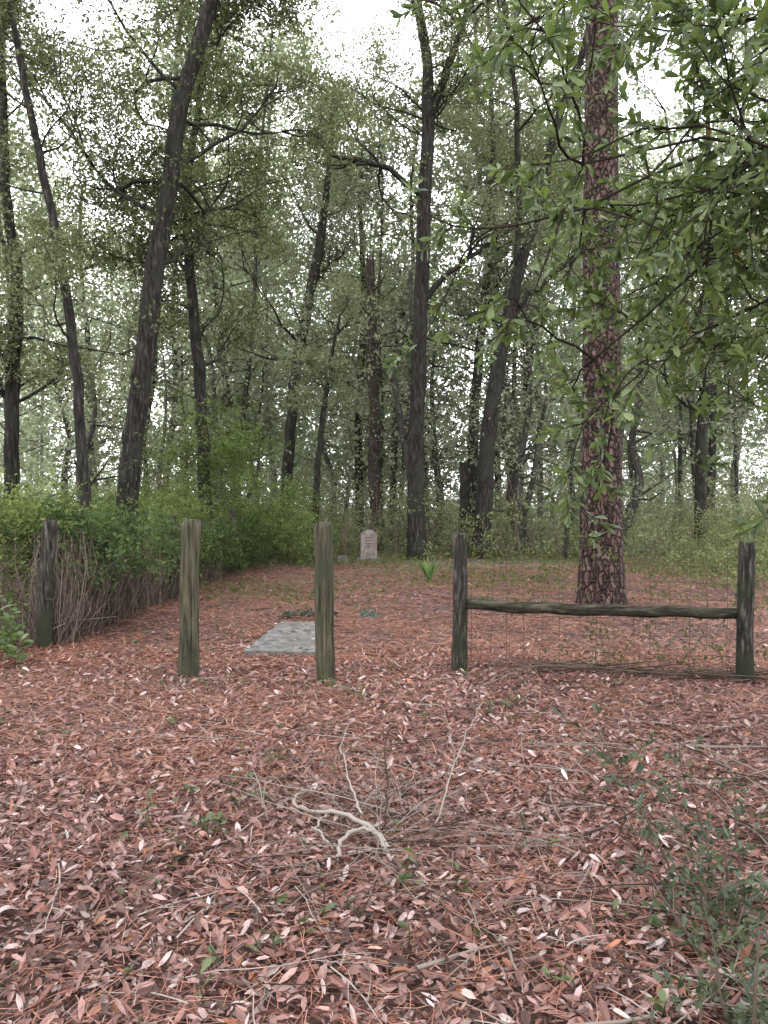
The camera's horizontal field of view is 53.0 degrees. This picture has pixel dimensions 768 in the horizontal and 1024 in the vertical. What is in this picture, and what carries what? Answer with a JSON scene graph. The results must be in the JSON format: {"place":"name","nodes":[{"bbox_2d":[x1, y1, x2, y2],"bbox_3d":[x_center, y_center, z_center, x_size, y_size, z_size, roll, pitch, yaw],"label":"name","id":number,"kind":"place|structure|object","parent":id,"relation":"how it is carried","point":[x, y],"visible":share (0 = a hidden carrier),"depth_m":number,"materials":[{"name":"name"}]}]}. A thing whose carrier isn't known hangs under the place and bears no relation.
{"place":"outdoors","nodes":[
{"label":"outdoors","id":0,"kind":"place"},
{"bbox_2d":[0,507,767,1023],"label":"ground","id":1,"kind":"structure","parent":0,"point":[348,605],"depth_m":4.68,"materials":[{"name":"brown plant"}]},
{"bbox_2d":[0,591,33,667],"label":"broadleaf sapling","id":2,"kind":"object","parent":1,"relation":"on","point":[11,636],"visible":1,"depth_m":7.07,"materials":[{"name":"green plant"}]},
{"bbox_2d":[36,519,56,650],"bbox_3d":[-3.376,0.811,7.691,0.211,1.496,0.150,0,1,0],"label":"wooden fence post","id":3,"kind":"object","parent":1,"relation":"on","point":[46,592],"visible":0.81,"depth_m":7.63,"materials":[{"name":"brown wood"}]},
{"bbox_2d":[1,531,39,648],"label":"wire fence","id":4,"kind":"object","parent":3,"relation":"attached to","point":[33,549],"visible":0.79,"depth_m":7.71,"materials":[{"name":"grey metal"}]},
{"bbox_2d":[55,523,170,623],"bbox_3d":[-3.325,0.756,9.785,0.044,1.197,4.053,0,1,2],"label":"wire fence","id":5,"kind":"object","parent":3,"relation":"attached to","point":[106,578],"visible":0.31,"depth_m":9.60,"materials":[{"name":"grey metal"}]},
{"bbox_2d":[0,0,179,544],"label":"oak tree","id":6,"kind":"object","parent":1,"relation":"on","point":[58,262],"visible":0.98,"depth_m":12.88,"materials":[{"name":"green plant"}]},
{"bbox_2d":[0,0,189,575],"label":"oak tree","id":7,"kind":"object","parent":1,"relation":"on","point":[13,353],"visible":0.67,"depth_m":15.90,"materials":[{"name":"green plant"}]},
{"bbox_2d":[168,514,176,600],"bbox_3d":[-3.247,0.772,11.812,0.130,1.476,0.127,0,1,0],"label":"wooden fence post","id":8,"kind":"object","parent":1,"relation":"on","point":[173,572],"visible":0.38,"depth_m":11.77,"materials":[{"name":"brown wood"}]},
{"bbox_2d":[176,518,227,583],"bbox_3d":[-3.200,0.707,13.909,0.044,1.196,4.202,0,1,1],"label":"wire fence","id":9,"kind":"object","parent":8,"relation":"attached to","point":[207,562],"visible":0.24,"depth_m":14.14,"materials":[{"name":"grey metal"}]},
{"bbox_2d":[0,377,347,648],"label":"vine thicket","id":10,"kind":"object","parent":1,"relation":"on","point":[119,555],"visible":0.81,"depth_m":10.36,"materials":[{"name":"green plant"}]},
{"bbox_2d":[49,0,304,568],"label":"oak tree","id":11,"kind":"object","parent":1,"relation":"on","point":[197,332],"visible":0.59,"depth_m":16.97,"materials":[{"name":"green plant"}]},
{"bbox_2d":[0,0,373,583],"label":"oak tree","id":12,"kind":"object","parent":1,"relation":"on","point":[157,260],"visible":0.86,"depth_m":14.07,"materials":[{"name":"green plant"}]},
{"bbox_2d":[178,519,200,679],"bbox_3d":[-1.687,0.815,6.682,0.207,1.512,0.180,0,1,0],"label":"wooden fence post","id":13,"kind":"object","parent":1,"relation":"on","point":[188,655],"visible":0.89,"depth_m":6.61,"materials":[{"name":"brown wood"}]},
{"bbox_2d":[230,507,235,574],"bbox_3d":[-3.147,0.674,16.010,0.131,1.571,0.127,0,1,0],"label":"wooden fence post","id":14,"kind":"object","parent":1,"relation":"on","point":[233,514],"visible":0.32,"depth_m":15.96,"materials":[{"name":"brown wood"}]},
{"bbox_2d":[244,621,315,657],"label":"grave slab","id":15,"kind":"structure","parent":1,"relation":"on","point":[287,638],"depth_m":7.97,"materials":[{"name":"stone"}]},
{"bbox_2d":[281,611,298,618],"bbox_3d":[-1.221,1.337,9.963,0.242,0.098,0.128,0,1,0],"label":"field stone","id":16,"kind":"object","parent":1,"relation":"on","point":[291,615],"visible":0.86,"depth_m":9.94,"materials":[{"name":"grey stone"}]},
{"bbox_2d":[176,4,410,548],"bbox_3d":[-2.789,-7.320,25.411,7.900,17.278,6.875,0,1,-23],"label":"oak tree","id":17,"kind":"object","parent":1,"relation":"on","point":[318,254],"visible":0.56,"depth_m":24.83,"materials":[{"name":"green plant"}]},
{"bbox_2d":[300,610,314,617],"bbox_3d":[-1.001,1.345,10.063,0.206,0.111,0.149,0,1,0],"label":"field stone","id":18,"kind":"object","parent":1,"relation":"on","point":[310,613],"visible":0.46,"depth_m":10.02,"materials":[{"name":"grey stone"}]},
{"bbox_2d":[262,268,375,553],"bbox_3d":[-1.788,-2.611,21.512,3.126,7.939,3.280,0,1,0],"label":"oak sapling","id":19,"kind":"object","parent":1,"relation":"on","point":[332,365],"visible":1,"depth_m":20.93,"materials":[{"name":"green plant"}]},
{"bbox_2d":[266,608,380,619],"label":"faded artificial flowers","id":20,"kind":"object","parent":1,"relation":"on","point":[361,615],"visible":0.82,"depth_m":9.92,"materials":[{"name":"green fabric"}]},
{"bbox_2d":[314,520,335,683],"bbox_3d":[-0.494,0.819,6.439,0.189,1.510,0.165,0,1,0],"label":"wooden fence post","id":21,"kind":"object","parent":1,"relation":"on","point":[324,610],"visible":0.84,"depth_m":6.37,"materials":[{"name":"brown wood"}]},
{"bbox_2d":[337,555,347,562],"bbox_3d":[-1.048,1.200,19.116,0.334,0.246,0.160,0,1,0],"label":"footstone","id":22,"kind":"object","parent":1,"relation":"on","point":[341,557],"visible":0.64,"depth_m":19.04,"materials":[{"name":"stone"}]},
{"bbox_2d":[267,70,441,541],"bbox_3d":[-1.198,-7.551,29.163,6.457,17.623,7.052,0,1,0],"label":"oak tree","id":23,"kind":"object","parent":1,"relation":"on","point":[388,262],"visible":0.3,"depth_m":28.82,"materials":[{"name":"green plant"}]},
{"bbox_2d":[357,530,380,562],"bbox_3d":[-0.380,0.882,19.212,0.598,0.881,0.340,0,1,0],"label":"headstone","id":24,"kind":"object","parent":1,"relation":"on","point":[368,543],"visible":0.91,"depth_m":19.17,"materials":[{"name":"stone"}]},
{"bbox_2d":[346,248,398,550],"bbox_3d":[-0.355,-3.466,24.024,1.577,9.581,1.815,0,1,32],"label":"dead oak snag","id":25,"kind":"object","parent":1,"relation":"on","point":[374,477],"visible":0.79,"depth_m":23.82,"materials":[{"name":"grey wood"}]},
{"bbox_2d":[0,0,767,552],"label":"background trees","id":26,"kind":"object","parent":1,"relation":"on","point":[244,380],"visible":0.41,"depth_m":28.59,"materials":[{"name":"green plant"}]},
{"bbox_2d":[0,441,767,562],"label":"undergrowth","id":27,"kind":"object","parent":1,"relation":"on","point":[350,530],"visible":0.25,"depth_m":23.31,"materials":[{"name":"green plant"}]},
{"bbox_2d":[0,613,767,1023],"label":"seedlings","id":28,"kind":"object","parent":1,"relation":"on","point":[652,919],"visible":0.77,"depth_m":3.27,"materials":[{"name":"green plant"}]},
{"bbox_2d":[0,629,767,1023],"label":"fallen branches","id":29,"kind":"object","parent":1,"relation":"on","point":[574,895],"depth_m":3.32,"materials":[{"name":"wood"}]},
{"bbox_2d":[265,0,576,559],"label":"oak tree","id":30,"kind":"object","parent":1,"relation":"on","point":[423,292],"visible":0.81,"depth_m":19.77,"materials":[{"name":"green plant"}]},
{"bbox_2d":[410,553,440,579],"bbox_3d":[0.815,1.057,14.650,0.651,0.594,0.522,0,1,13],"label":"yucca plant","id":31,"kind":"object","parent":1,"relation":"on","point":[428,570],"visible":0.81,"depth_m":14.59,"materials":[{"name":"green plant"}]},
{"bbox_2d":[134,548,767,633],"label":"ground weeds","id":32,"kind":"object","parent":1,"relation":"on","point":[400,555],"visible":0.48,"depth_m":15.71,"materials":[{"name":"green plant"}]},
{"bbox_2d":[451,532,467,674],"bbox_3d":[0.670,0.871,6.808,0.145,1.396,0.143,0,1,0],"label":"wooden fence post","id":33,"kind":"object","parent":1,"relation":"on","point":[459,654],"visible":0.88,"depth_m":6.75,"materials":[{"name":"wood"}]},
{"bbox_2d":[467,599,737,618],"bbox_3d":[1.854,0.836,6.651,2.262,0.137,0.109,0,1,8],"label":"wooden fence rail","id":34,"kind":"object","parent":33,"relation":"attached to","point":[609,609],"visible":0.98,"depth_m":6.61,"materials":[{"name":"wood"}]},
{"bbox_2d":[468,543,737,672],"bbox_3d":[1.865,0.836,6.711,2.355,1.108,0.043,0,1,8],"label":"wire fence","id":35,"kind":"object","parent":34,"relation":"attached to","point":[581,580],"visible":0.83,"depth_m":6.72,"materials":[{"name":"grey metal"}]},
{"bbox_2d":[439,536,767,686],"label":"fence vines","id":36,"kind":"object","parent":34,"relation":"attached to","point":[577,666],"visible":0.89,"depth_m":6.64,"materials":[{"name":"brown plant"}]},
{"bbox_2d":[459,462,469,555],"bbox_3d":[2.174,0.006,21.008,0.429,2.729,0.423,0,1,0],"label":"tree stump","id":37,"kind":"object","parent":1,"relation":"on","point":[464,487],"visible":0.67,"depth_m":20.88,"materials":[{"name":"brown wood"}]},
{"bbox_2d":[354,0,644,541],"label":"oak tree","id":38,"kind":"object","parent":1,"relation":"on","point":[486,286],"visible":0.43,"depth_m":25.79,"materials":[{"name":"green plant"}]},
{"bbox_2d":[427,67,644,496],"bbox_3d":[5.765,-7.954,30.460,8.844,18.428,6.468,0,1,0],"label":"oak tree","id":39,"kind":"object","parent":1,"relation":"on","point":[562,345],"visible":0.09,"depth_m":29.82,"materials":[{"name":"green plant"}]},
{"bbox_2d":[424,0,688,558],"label":"oak tree","id":40,"kind":"object","parent":1,"relation":"on","point":[485,482],"visible":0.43,"depth_m":20.30,"materials":[{"name":"green plant"}]},
{"bbox_2d":[564,510,569,560],"bbox_3d":[4.753,0.680,20.012,0.152,1.465,0.151,0,1,0],"label":"wooden fence post","id":41,"kind":"object","parent":1,"relation":"on","point":[566,543],"visible":0.59,"depth_m":19.95,"materials":[{"name":"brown wood"}]},
{"bbox_2d":[564,0,648,604],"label":"pine tree","id":42,"kind":"object","parent":1,"relation":"on","point":[598,115],"visible":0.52,"depth_m":11.13,"materials":[{"name":"brown plant"}]},
{"bbox_2d":[552,703,767,1023],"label":"shrub","id":43,"kind":"object","parent":1,"relation":"on","point":[741,1012],"visible":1,"depth_m":2.60,"materials":[{"name":"green plant"}]},
{"bbox_2d":[573,41,767,555],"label":"oak tree","id":44,"kind":"object","parent":1,"relation":"on","point":[700,496],"visible":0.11,"depth_m":21.85,"materials":[{"name":"green plant"}]},
{"bbox_2d":[649,504,767,594],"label":"brush","id":45,"kind":"object","parent":1,"relation":"on","point":[733,553],"visible":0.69,"depth_m":15.83,"materials":[{"name":"green plant"}]},
{"bbox_2d":[735,541,755,686],"bbox_3d":[3.034,0.909,6.463,0.150,1.329,0.144,0,1,0],"label":"wooden fence post","id":46,"kind":"object","parent":1,"relation":"on","point":[745,604],"visible":0.85,"depth_m":6.40,"materials":[{"name":"wood"}]},
{"bbox_2d":[0,0,767,506],"label":"sky","id":47,"kind":"structure","parent":0,"point":[363,7],"materials":[{"name":"white"}]},
{"bbox_2d":[382,0,767,548],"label":"overhanging oak tree","id":48,"kind":"object","parent":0,"point":[679,255],"visible":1,"depth_m":3.99,"materials":[{"name":"green plant"}]}
]}

